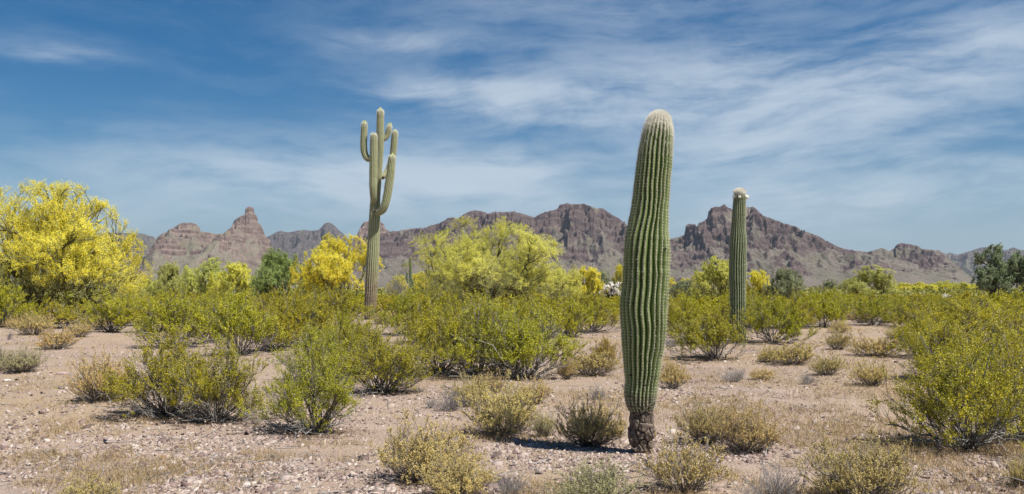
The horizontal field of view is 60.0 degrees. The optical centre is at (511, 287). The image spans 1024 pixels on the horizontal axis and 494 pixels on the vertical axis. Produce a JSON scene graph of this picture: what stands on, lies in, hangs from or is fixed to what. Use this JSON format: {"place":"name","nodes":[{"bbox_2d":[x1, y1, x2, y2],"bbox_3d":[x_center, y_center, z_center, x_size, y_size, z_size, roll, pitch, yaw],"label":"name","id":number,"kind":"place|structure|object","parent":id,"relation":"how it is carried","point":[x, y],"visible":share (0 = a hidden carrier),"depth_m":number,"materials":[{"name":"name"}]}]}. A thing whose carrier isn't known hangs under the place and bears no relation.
{"place":"outdoors","nodes":[
{"label":"outdoors","id":0,"kind":"place"},
{"bbox_2d":[0,232,156,286],"bbox_3d":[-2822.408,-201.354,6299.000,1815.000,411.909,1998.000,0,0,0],"label":"mountain ridge","id":1,"kind":"structure","parent":0,"point":[148,241],"depth_m":6441.29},
{"bbox_2d":[85,206,298,287],"bbox_3d":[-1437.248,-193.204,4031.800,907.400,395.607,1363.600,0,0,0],"label":"rocky butte","id":2,"kind":"object","parent":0,"point":[244,239],"visible":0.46,"depth_m":3998.83,"materials":[{"name":"stone"}]},
{"bbox_2d":[267,222,349,282],"bbox_3d":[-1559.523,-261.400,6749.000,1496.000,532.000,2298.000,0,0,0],"label":"mountain ridge","id":3,"kind":"structure","parent":0,"point":[299,242],"depth_m":6891.74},
{"bbox_2d":[335,221,389,266],"bbox_3d":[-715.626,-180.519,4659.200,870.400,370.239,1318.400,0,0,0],"label":"rocky butte","id":4,"kind":"object","parent":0,"point":[363,232],"visible":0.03,"depth_m":4779.33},
{"bbox_2d":[341,203,626,287],"bbox_3d":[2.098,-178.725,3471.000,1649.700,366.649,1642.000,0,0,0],"label":"mountain range","id":5,"kind":"structure","parent":0,"point":[587,236],"depth_m":3403.11,"materials":[{"name":"stone"}]},
{"bbox_2d":[0,287,1023,493],"bbox_3d":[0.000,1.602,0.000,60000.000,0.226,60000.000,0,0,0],"label":"ground","id":6,"kind":"structure","parent":0,"point":[122,341],"depth_m":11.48,"materials":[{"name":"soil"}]},
{"bbox_2d":[0,278,42,327],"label":"creosote bush","id":7,"kind":"object","parent":6,"relation":"on","point":[6,300],"visible":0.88,"depth_m":34.90,"materials":[{"name":"green plant"}]},
{"bbox_2d":[0,338,50,372],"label":"bursage bush","id":8,"kind":"object","parent":6,"relation":"on","point":[17,363],"visible":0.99,"depth_m":15.99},
{"bbox_2d":[5,308,57,334],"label":"bursage bush","id":9,"kind":"object","parent":6,"relation":"on","point":[34,323],"visible":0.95,"depth_m":28.50,"materials":[{"name":"beige plant"}]},
{"bbox_2d":[23,298,87,328],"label":"creosote bush","id":10,"kind":"object","parent":6,"relation":"on","point":[64,314],"visible":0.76,"depth_m":34.52,"materials":[{"name":"green plant"}]},
{"bbox_2d":[28,320,83,349],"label":"bursage bush","id":11,"kind":"object","parent":6,"relation":"on","point":[62,338],"visible":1,"depth_m":22.50,"materials":[{"name":"beige plant"}]},
{"bbox_2d":[0,179,153,321],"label":"palo verde tree","id":12,"kind":"object","parent":6,"relation":"on","point":[30,247],"visible":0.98,"depth_m":39.59,"materials":[{"name":"yellow plant"}]},
{"bbox_2d":[62,316,97,336],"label":"bursage bush","id":13,"kind":"object","parent":6,"relation":"on","point":[81,329],"visible":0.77,"depth_m":28.18,"materials":[{"name":"beige plant"}]},
{"bbox_2d":[32,466,134,493],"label":"bursage bush","id":14,"kind":"object","parent":6,"relation":"on","point":[92,489],"visible":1,"depth_m":6.15,"materials":[{"name":"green plant"}]},
{"bbox_2d":[52,343,136,401],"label":"bursage bush","id":15,"kind":"object","parent":6,"relation":"on","point":[91,381],"visible":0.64,"depth_m":11.75,"materials":[{"name":"green plant"}]},
{"bbox_2d":[65,279,144,332],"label":"creosote bush","id":16,"kind":"object","parent":6,"relation":"on","point":[114,313],"visible":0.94,"depth_m":30.89,"materials":[{"name":"green plant"}]},
{"bbox_2d":[123,287,195,331],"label":"creosote bush","id":17,"kind":"object","parent":6,"relation":"on","point":[143,308],"visible":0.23,"depth_m":31.65,"materials":[{"name":"green plant"}]},
{"bbox_2d":[85,317,247,422],"bbox_3d":[-4.204,1.017,10.785,1.565,1.303,1.674,0,0,30],"label":"creosote bush","id":18,"kind":"object","parent":6,"relation":"on","point":[157,367],"visible":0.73,"depth_m":10.60,"materials":[{"name":"green plant"}]},
{"bbox_2d":[118,280,217,347],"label":"creosote bush","id":19,"kind":"object","parent":6,"relation":"on","point":[176,314],"visible":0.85,"depth_m":23.64,"materials":[{"name":"green plant"}]},
{"bbox_2d":[154,261,191,294],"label":"palo verde tree","id":20,"kind":"object","parent":6,"relation":"on","point":[168,270],"visible":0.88,"depth_m":87.57,"materials":[{"name":"green plant"}]},
{"bbox_2d":[164,289,230,343],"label":"creosote bush","id":21,"kind":"object","parent":6,"relation":"on","point":[217,297],"visible":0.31,"depth_m":25.76,"materials":[{"name":"green plant"}]},
{"bbox_2d":[193,257,232,294],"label":"palo verde tree","id":22,"kind":"object","parent":6,"relation":"on","point":[209,267],"visible":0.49,"depth_m":86.61,"materials":[{"name":"green plant"}]},
{"bbox_2d":[158,325,282,423],"bbox_3d":[-3.489,1.053,10.431,1.442,1.217,1.378,0,0,17],"label":"creosote bush","id":23,"kind":"object","parent":6,"relation":"on","point":[210,389],"visible":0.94,"depth_m":10.33,"materials":[{"name":"green plant"}]},
{"bbox_2d":[206,261,253,297],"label":"palo verde tree","id":24,"kind":"object","parent":6,"relation":"on","point":[234,270],"visible":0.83,"depth_m":81.66,"materials":[{"name":"yellow plant"}]},
{"bbox_2d":[192,286,288,355],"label":"creosote bush","id":25,"kind":"object","parent":6,"relation":"on","point":[252,326],"visible":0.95,"depth_m":21.10,"materials":[{"name":"green plant"}]},
{"bbox_2d":[239,281,311,330],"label":"creosote bush","id":26,"kind":"object","parent":6,"relation":"on","point":[261,300],"visible":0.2,"depth_m":31.29,"materials":[{"name":"green plant"}]},
{"bbox_2d":[249,247,302,296],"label":"mesquite tree","id":27,"kind":"object","parent":6,"relation":"on","point":[274,275],"visible":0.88,"depth_m":68.13,"materials":[{"name":"green plant"}]},
{"bbox_2d":[245,294,308,350],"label":"creosote bush","id":28,"kind":"object","parent":6,"relation":"on","point":[282,318],"visible":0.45,"depth_m":22.64,"materials":[{"name":"green plant"}]},
{"bbox_2d":[233,325,372,436],"bbox_3d":[-2.260,1.031,9.883,1.298,1.242,1.400,0,0,27],"label":"creosote bush","id":29,"kind":"object","parent":6,"relation":"on","point":[310,380],"visible":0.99,"depth_m":9.78,"materials":[{"name":"green plant"}]},
{"bbox_2d":[265,280,351,346],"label":"creosote bush","id":30,"kind":"object","parent":6,"relation":"on","point":[295,310],"visible":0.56,"depth_m":23.53,"materials":[{"name":"green plant"}]},
{"bbox_2d":[267,311,371,381],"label":"creosote bush","id":31,"kind":"object","parent":6,"relation":"on","point":[335,347],"visible":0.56,"depth_m":15.54,"materials":[{"name":"green plant"}]},
{"bbox_2d":[289,232,384,298],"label":"palo verde tree","id":32,"kind":"object","parent":6,"relation":"on","point":[328,271],"visible":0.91,"depth_m":63.87,"materials":[{"name":"yellow plant"}]},
{"bbox_2d":[309,283,379,327],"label":"creosote bush","id":33,"kind":"object","parent":6,"relation":"on","point":[343,301],"visible":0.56,"depth_m":35.50,"materials":[{"name":"green plant"}]},
{"bbox_2d":[318,303,379,345],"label":"creosote bush","id":34,"kind":"object","parent":6,"relation":"on","point":[345,322],"visible":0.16,"depth_m":20.15,"materials":[{"name":"green plant"}]},
{"bbox_2d":[329,312,398,371],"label":"creosote bush","id":35,"kind":"object","parent":6,"relation":"on","point":[345,334],"visible":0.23,"depth_m":16.71,"materials":[{"name":"green plant"}]},
{"bbox_2d":[360,107,398,319],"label":"saguaro cactus","id":36,"kind":"object","parent":6,"relation":"on","point":[378,139],"visible":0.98,"depth_m":43.91,"materials":[{"name":"plant"}]},
{"bbox_2d":[323,315,446,395],"bbox_3d":[-2.038,1.147,13.776,1.925,1.425,1.820,0,0,-40],"label":"creosote bush","id":37,"kind":"object","parent":6,"relation":"on","point":[383,366],"visible":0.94,"depth_m":13.56,"materials":[{"name":"green plant"}]},
{"bbox_2d":[362,284,412,315],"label":"creosote bush","id":38,"kind":"object","parent":6,"relation":"on","point":[385,301],"visible":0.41,"depth_m":44.26,"materials":[{"name":"green plant"}]},
{"bbox_2d":[368,285,426,334],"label":"creosote bush","id":39,"kind":"object","parent":6,"relation":"on","point":[401,307],"visible":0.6,"depth_m":30.23,"materials":[{"name":"green plant"}]},
{"bbox_2d":[363,407,486,486],"bbox_3d":[-0.675,1.296,7.087,1.018,0.651,1.006,5,6,-14],"label":"bursage bush","id":40,"kind":"object","parent":6,"relation":"on","point":[409,456],"visible":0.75,"depth_m":6.97,"materials":[{"name":"beige plant"}]},
{"bbox_2d":[398,290,458,337],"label":"creosote bush","id":41,"kind":"object","parent":6,"relation":"on","point":[423,308],"visible":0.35,"depth_m":25.10,"materials":[{"name":"green plant"}]},
{"bbox_2d":[396,288,486,377],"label":"creosote bush","id":42,"kind":"object","parent":6,"relation":"on","point":[425,335],"visible":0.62,"depth_m":16.33,"materials":[{"name":"green plant"}]},
{"bbox_2d":[425,383,466,410],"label":"dead bush","id":43,"kind":"object","parent":6,"relation":"on","point":[452,402],"visible":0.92,"depth_m":11.77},
{"bbox_2d":[426,287,481,327],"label":"creosote bush","id":44,"kind":"object","parent":6,"relation":"on","point":[446,295],"visible":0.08,"depth_m":31.16,"materials":[{"name":"green plant"}]},
{"bbox_2d":[416,439,502,493],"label":"bursage bush","id":45,"kind":"object","parent":6,"relation":"on","point":[458,479],"visible":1,"depth_m":6.34,"materials":[{"name":"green plant"}]},
{"bbox_2d":[440,371,488,405],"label":"bursage bush","id":46,"kind":"object","parent":6,"relation":"on","point":[468,387],"visible":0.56,"depth_m":12.14,"materials":[{"name":"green plant"}]},
{"bbox_2d":[438,287,501,340],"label":"creosote bush","id":47,"kind":"object","parent":6,"relation":"on","point":[477,299],"visible":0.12,"depth_m":25.75,"materials":[{"name":"green plant"}]},
{"bbox_2d":[428,280,549,376],"bbox_3d":[-0.413,0.784,16.329,2.273,1.832,2.252,0,0,-1],"label":"creosote bush","id":48,"kind":"object","parent":6,"relation":"on","point":[461,348],"visible":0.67,"depth_m":16.05,"materials":[{"name":"green plant"}]},
{"bbox_2d":[394,215,584,307],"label":"palo verde tree","id":49,"kind":"object","parent":6,"relation":"on","point":[471,271],"visible":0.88,"depth_m":44.15,"materials":[{"name":"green plant"}]},
{"bbox_2d":[470,367,509,391],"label":"bursage bush","id":50,"kind":"object","parent":6,"relation":"on","point":[492,383],"visible":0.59,"depth_m":13.59,"materials":[{"name":"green plant"}]},
{"bbox_2d":[453,369,550,437],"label":"bursage bush","id":51,"kind":"object","parent":6,"relation":"on","point":[492,419],"visible":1,"depth_m":9.85,"materials":[{"name":"beige plant"}]},
{"bbox_2d":[490,459,532,493],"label":"dead bush","id":52,"kind":"object","parent":6,"relation":"on","point":[509,486],"visible":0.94,"depth_m":6.55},
{"bbox_2d":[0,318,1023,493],"bbox_3d":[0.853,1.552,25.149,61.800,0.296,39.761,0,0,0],"label":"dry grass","id":53,"kind":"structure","parent":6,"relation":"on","point":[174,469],"depth_m":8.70,"materials":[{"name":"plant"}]},
{"bbox_2d":[0,344,1023,493],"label":"fallen twigs","id":54,"kind":"object","parent":6,"relation":"on","point":[211,461],"visible":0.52,"depth_m":8.02,"materials":[{"name":"wood"}]},
{"bbox_2d":[7,282,1023,301],"bbox_3d":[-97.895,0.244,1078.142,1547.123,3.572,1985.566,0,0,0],"label":"scrubland","id":55,"kind":"structure","parent":6,"relation":"on","point":[809,290],"depth_m":92.78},
{"bbox_2d":[444,293,588,378],"bbox_3d":[0.213,0.943,15.941,2.344,1.747,2.210,0,0,20],"label":"creosote bush","id":56,"kind":"object","parent":6,"relation":"on","point":[537,342],"visible":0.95,"depth_m":15.61,"materials":[{"name":"green plant"}]},
{"bbox_2d":[486,294,546,335],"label":"creosote bush","id":57,"kind":"object","parent":6,"relation":"on","point":[524,308],"visible":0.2,"depth_m":23.92,"materials":[{"name":"green plant"}]},
{"bbox_2d":[511,373,552,404],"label":"bursage bush","id":58,"kind":"object","parent":6,"relation":"on","point":[541,393],"visible":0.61,"depth_m":12.19,"materials":[{"name":"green plant"}]},
{"bbox_2d":[530,402,555,436],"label":"bursage bush","id":59,"kind":"object","parent":6,"relation":"on","point":[539,422],"visible":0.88,"depth_m":9.77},
{"bbox_2d":[519,287,575,337],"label":"creosote bush","id":60,"kind":"object","parent":6,"relation":"on","point":[554,304],"visible":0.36,"depth_m":25.91,"materials":[{"name":"green plant"}]},
{"bbox_2d":[542,266,581,299],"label":"palo verde tree","id":61,"kind":"object","parent":6,"relation":"on","point":[557,271],"visible":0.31,"depth_m":61.20,"materials":[{"name":"green plant"}]},
{"bbox_2d":[557,357,577,379],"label":"bursage bush","id":62,"kind":"object","parent":6,"relation":"on","point":[568,371],"visible":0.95,"depth_m":15.70,"materials":[{"name":"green plant"}]},
{"bbox_2d":[545,289,606,336],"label":"creosote bush","id":63,"kind":"object","parent":6,"relation":"on","point":[578,315],"visible":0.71,"depth_m":26.60,"materials":[{"name":"green plant"}]},
{"bbox_2d":[546,339,623,375],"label":"bursage bush","id":64,"kind":"object","parent":6,"relation":"on","point":[591,364],"visible":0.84,"depth_m":16.71,"materials":[{"name":"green plant"}]},
{"bbox_2d":[567,265,604,296],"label":"palo verde tree","id":65,"kind":"object","parent":6,"relation":"on","point":[592,274],"visible":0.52,"depth_m":68.73,"materials":[{"name":"yellow plant"}]},
{"bbox_2d":[546,391,627,446],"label":"bursage bush","id":66,"kind":"object","parent":6,"relation":"on","point":[604,428],"visible":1,"depth_m":9.06,"materials":[{"name":"green plant"}]},
{"bbox_2d":[564,286,620,332],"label":"creosote bush","id":67,"kind":"object","parent":6,"relation":"on","point":[606,314],"visible":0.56,"depth_m":31.52,"materials":[{"name":"green plant"}]},
{"bbox_2d":[541,453,651,493],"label":"bursage bush","id":68,"kind":"object","parent":6,"relation":"on","point":[604,483],"visible":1,"depth_m":6.25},
{"bbox_2d":[590,335,620,361],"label":"bush","id":69,"kind":"object","parent":6,"relation":"on","point":[607,348],"visible":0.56,"depth_m":19.08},
{"bbox_2d":[618,109,674,453],"bbox_3d":[1.311,-0.048,8.628,0.572,3.377,0.516,0,0,0],"label":"saguaro cactus","id":70,"kind":"object","parent":6,"relation":"on","point":[643,303],"visible":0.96,"depth_m":8.49,"materials":[{"name":"plant"}]},
{"bbox_2d":[658,356,692,388],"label":"bursage bush","id":71,"kind":"object","parent":6,"relation":"on","point":[672,373],"visible":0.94,"depth_m":13.85,"materials":[{"name":"beige plant"}]},
{"bbox_2d":[668,279,698,297],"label":"ironwood tree","id":72,"kind":"object","parent":6,"relation":"on","point":[686,285],"visible":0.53,"depth_m":84.13,"materials":[{"name":"green plant"}]},
{"bbox_2d":[633,422,738,493],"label":"bursage bush","id":73,"kind":"object","parent":6,"relation":"on","point":[688,466],"visible":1,"depth_m":6.71,"materials":[{"name":"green plant"}]},
{"bbox_2d":[666,281,732,343],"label":"creosote bush","id":74,"kind":"object","parent":6,"relation":"on","point":[694,314],"visible":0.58,"depth_m":25.66,"materials":[{"name":"green plant"}]},
{"bbox_2d":[673,391,737,444],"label":"bursage bush","id":75,"kind":"object","parent":6,"relation":"on","point":[696,429],"visible":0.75,"depth_m":9.06,"materials":[{"name":"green plant"}]},
{"bbox_2d":[664,302,753,359],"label":"creosote bush","id":76,"kind":"object","parent":6,"relation":"on","point":[716,332],"visible":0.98,"depth_m":19.44,"materials":[{"name":"green plant"}]},
{"bbox_2d":[690,255,748,298],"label":"palo verde tree","id":77,"kind":"object","parent":6,"relation":"on","point":[713,273],"visible":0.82,"depth_m":73.50,"materials":[{"name":"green plant"}]},
{"bbox_2d":[728,187,748,341],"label":"saguaro cactus","id":78,"kind":"object","parent":6,"relation":"on","point":[738,243],"visible":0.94,"depth_m":26.48,"materials":[{"name":"plant"}]},
{"bbox_2d":[707,395,785,452],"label":"bursage bush","id":79,"kind":"object","parent":6,"relation":"on","point":[744,439],"visible":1,"depth_m":8.45,"materials":[{"name":"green plant"}]},
{"bbox_2d":[746,269,770,296],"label":"palo verde tree","id":80,"kind":"object","parent":6,"relation":"on","point":[756,279],"visible":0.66,"depth_m":79.47,"materials":[{"name":"yellow plant"}]},
{"bbox_2d":[732,455,811,493],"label":"dead bush","id":81,"kind":"object","parent":6,"relation":"on","point":[770,486],"visible":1,"depth_m":6.47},
{"bbox_2d":[738,282,821,343],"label":"creosote bush","id":82,"kind":"object","parent":6,"relation":"on","point":[767,315],"visible":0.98,"depth_m":25.78,"materials":[{"name":"green plant"}]},
{"bbox_2d":[761,266,805,298],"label":"ironwood tree","id":83,"kind":"object","parent":6,"relation":"on","point":[785,280],"visible":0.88,"depth_m":75.46,"materials":[{"name":"green plant"}]},
{"bbox_2d":[763,334,822,364],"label":"bursage bush","id":84,"kind":"object","parent":6,"relation":"on","point":[796,350],"visible":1,"depth_m":18.14,"materials":[{"name":"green plant"}]},
{"bbox_2d":[777,293,822,329],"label":"creosote bush","id":85,"kind":"object","parent":6,"relation":"on","point":[800,309],"visible":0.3,"depth_m":34.06,"materials":[{"name":"green plant"}]},
{"bbox_2d":[802,287,851,327],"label":"creosote bush","id":86,"kind":"object","parent":6,"relation":"on","point":[830,307],"visible":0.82,"depth_m":34.66,"materials":[{"name":"green plant"}]},
{"bbox_2d":[809,349,850,374],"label":"bursage bush","id":87,"kind":"object","parent":6,"relation":"on","point":[830,366],"visible":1,"depth_m":15.87,"materials":[{"name":"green plant"}]},
{"bbox_2d":[818,329,855,349],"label":"bursage bush","id":88,"kind":"object","parent":6,"relation":"on","point":[835,340],"visible":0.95,"depth_m":22.70,"materials":[{"name":"beige plant"}]},
{"bbox_2d":[793,424,937,493],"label":"bursage bush","id":89,"kind":"object","parent":6,"relation":"on","point":[845,478],"visible":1,"depth_m":6.31,"materials":[{"name":"beige plant"}]},
{"bbox_2d":[846,356,892,385],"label":"bursage bush","id":90,"kind":"object","parent":6,"relation":"on","point":[876,378],"visible":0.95,"depth_m":14.25,"materials":[{"name":"beige plant"}]},
{"bbox_2d":[838,265,902,297],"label":"palo verde tree","id":91,"kind":"object","parent":6,"relation":"on","point":[857,283],"visible":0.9,"depth_m":72.47,"materials":[{"name":"green plant"}]},
{"bbox_2d":[848,291,897,324],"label":"creosote bush","id":92,"kind":"object","parent":6,"relation":"on","point":[875,305],"visible":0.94,"depth_m":37.02,"materials":[{"name":"green plant"}]},
{"bbox_2d":[844,328,902,356],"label":"bursage bush","id":93,"kind":"object","parent":6,"relation":"on","point":[880,346],"visible":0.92,"depth_m":20.62,"materials":[{"name":"beige plant"}]},
{"bbox_2d":[882,287,955,326],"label":"creosote bush","id":94,"kind":"object","parent":6,"relation":"on","point":[900,306],"visible":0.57,"depth_m":35.38,"materials":[{"name":"green plant"}]},
{"bbox_2d":[888,305,958,355],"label":"creosote bush","id":95,"kind":"object","parent":6,"relation":"on","point":[925,321],"visible":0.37,"depth_m":20.29,"materials":[{"name":"green plant"}]},
{"bbox_2d":[887,307,992,378],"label":"creosote bush","id":96,"kind":"object","parent":6,"relation":"on","point":[940,331],"visible":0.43,"depth_m":14.54,"materials":[{"name":"green plant"}]},
{"bbox_2d":[904,290,983,325],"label":"creosote bush","id":97,"kind":"object","parent":6,"relation":"on","point":[939,305],"visible":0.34,"depth_m":31.23,"materials":[{"name":"green plant"}]},
{"bbox_2d":[866,317,1023,451],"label":"creosote bush","id":98,"kind":"object","parent":6,"relation":"on","point":[952,395],"visible":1,"depth_m":8.41,"materials":[{"name":"green plant"}]},
{"bbox_2d":[917,313,1023,408],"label":"creosote bush","id":99,"kind":"object","parent":6,"relation":"on","point":[992,360],"visible":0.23,"depth_m":11.77,"materials":[{"name":"green plant"}]},
{"bbox_2d":[923,291,1020,345],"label":"creosote bush","id":100,"kind":"object","parent":6,"relation":"on","point":[965,310],"visible":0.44,"depth_m":21.86,"materials":[{"name":"green plant"}]},
{"bbox_2d":[957,297,1023,368],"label":"creosote bush","id":101,"kind":"object","parent":6,"relation":"on","point":[1020,323],"visible":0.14,"depth_m":14.37,"materials":[{"name":"green plant"}]},
{"bbox_2d":[959,307,1023,441],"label":"creosote bush","id":102,"kind":"object","parent":6,"relation":"on","point":[1009,355],"visible":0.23,"depth_m":9.02,"materials":[{"name":"green plant"}]},
{"bbox_2d":[970,242,1023,297],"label":"ironwood tree","id":103,"kind":"object","parent":6,"relation":"on","point":[993,277],"visible":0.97,"depth_m":71.54,"materials":[{"name":"green plant"}]},
{"bbox_2d":[982,284,1023,343],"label":"creosote bush","id":104,"kind":"object","parent":6,"relation":"on","point":[1013,303],"visible":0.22,"depth_m":23.82,"materials":[{"name":"green plant"}]},
{"bbox_2d":[998,449,1023,486],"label":"bursage bush","id":105,"kind":"object","parent":6,"relation":"on","point":[1018,473],"visible":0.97,"depth_m":6.83,"materials":[{"name":"beige plant"}]},
{"bbox_2d":[0,0,1023,260],"label":"sky","id":106,"kind":"structure","parent":0,"point":[856,125],"materials":[{"name":"blue"}]},
{"bbox_2d":[94,355,1023,488],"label":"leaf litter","id":107,"kind":"object","parent":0,"point":[950,448],"visible":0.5,"depth_m":9.87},
{"bbox_2d":[608,204,1015,287],"bbox_3d":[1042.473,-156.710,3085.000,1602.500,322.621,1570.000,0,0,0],"label":"mountain range","id":108,"kind":"structure","parent":0,"point":[774,245],"depth_m":2956.11,"materials":[{"name":"stone"}]},
{"bbox_2d":[942,247,1023,286],"bbox_3d":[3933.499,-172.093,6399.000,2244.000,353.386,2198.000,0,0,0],"label":"mountain ridge","id":109,"kind":"structure","parent":0,"point":[964,262],"depth_m":6498.12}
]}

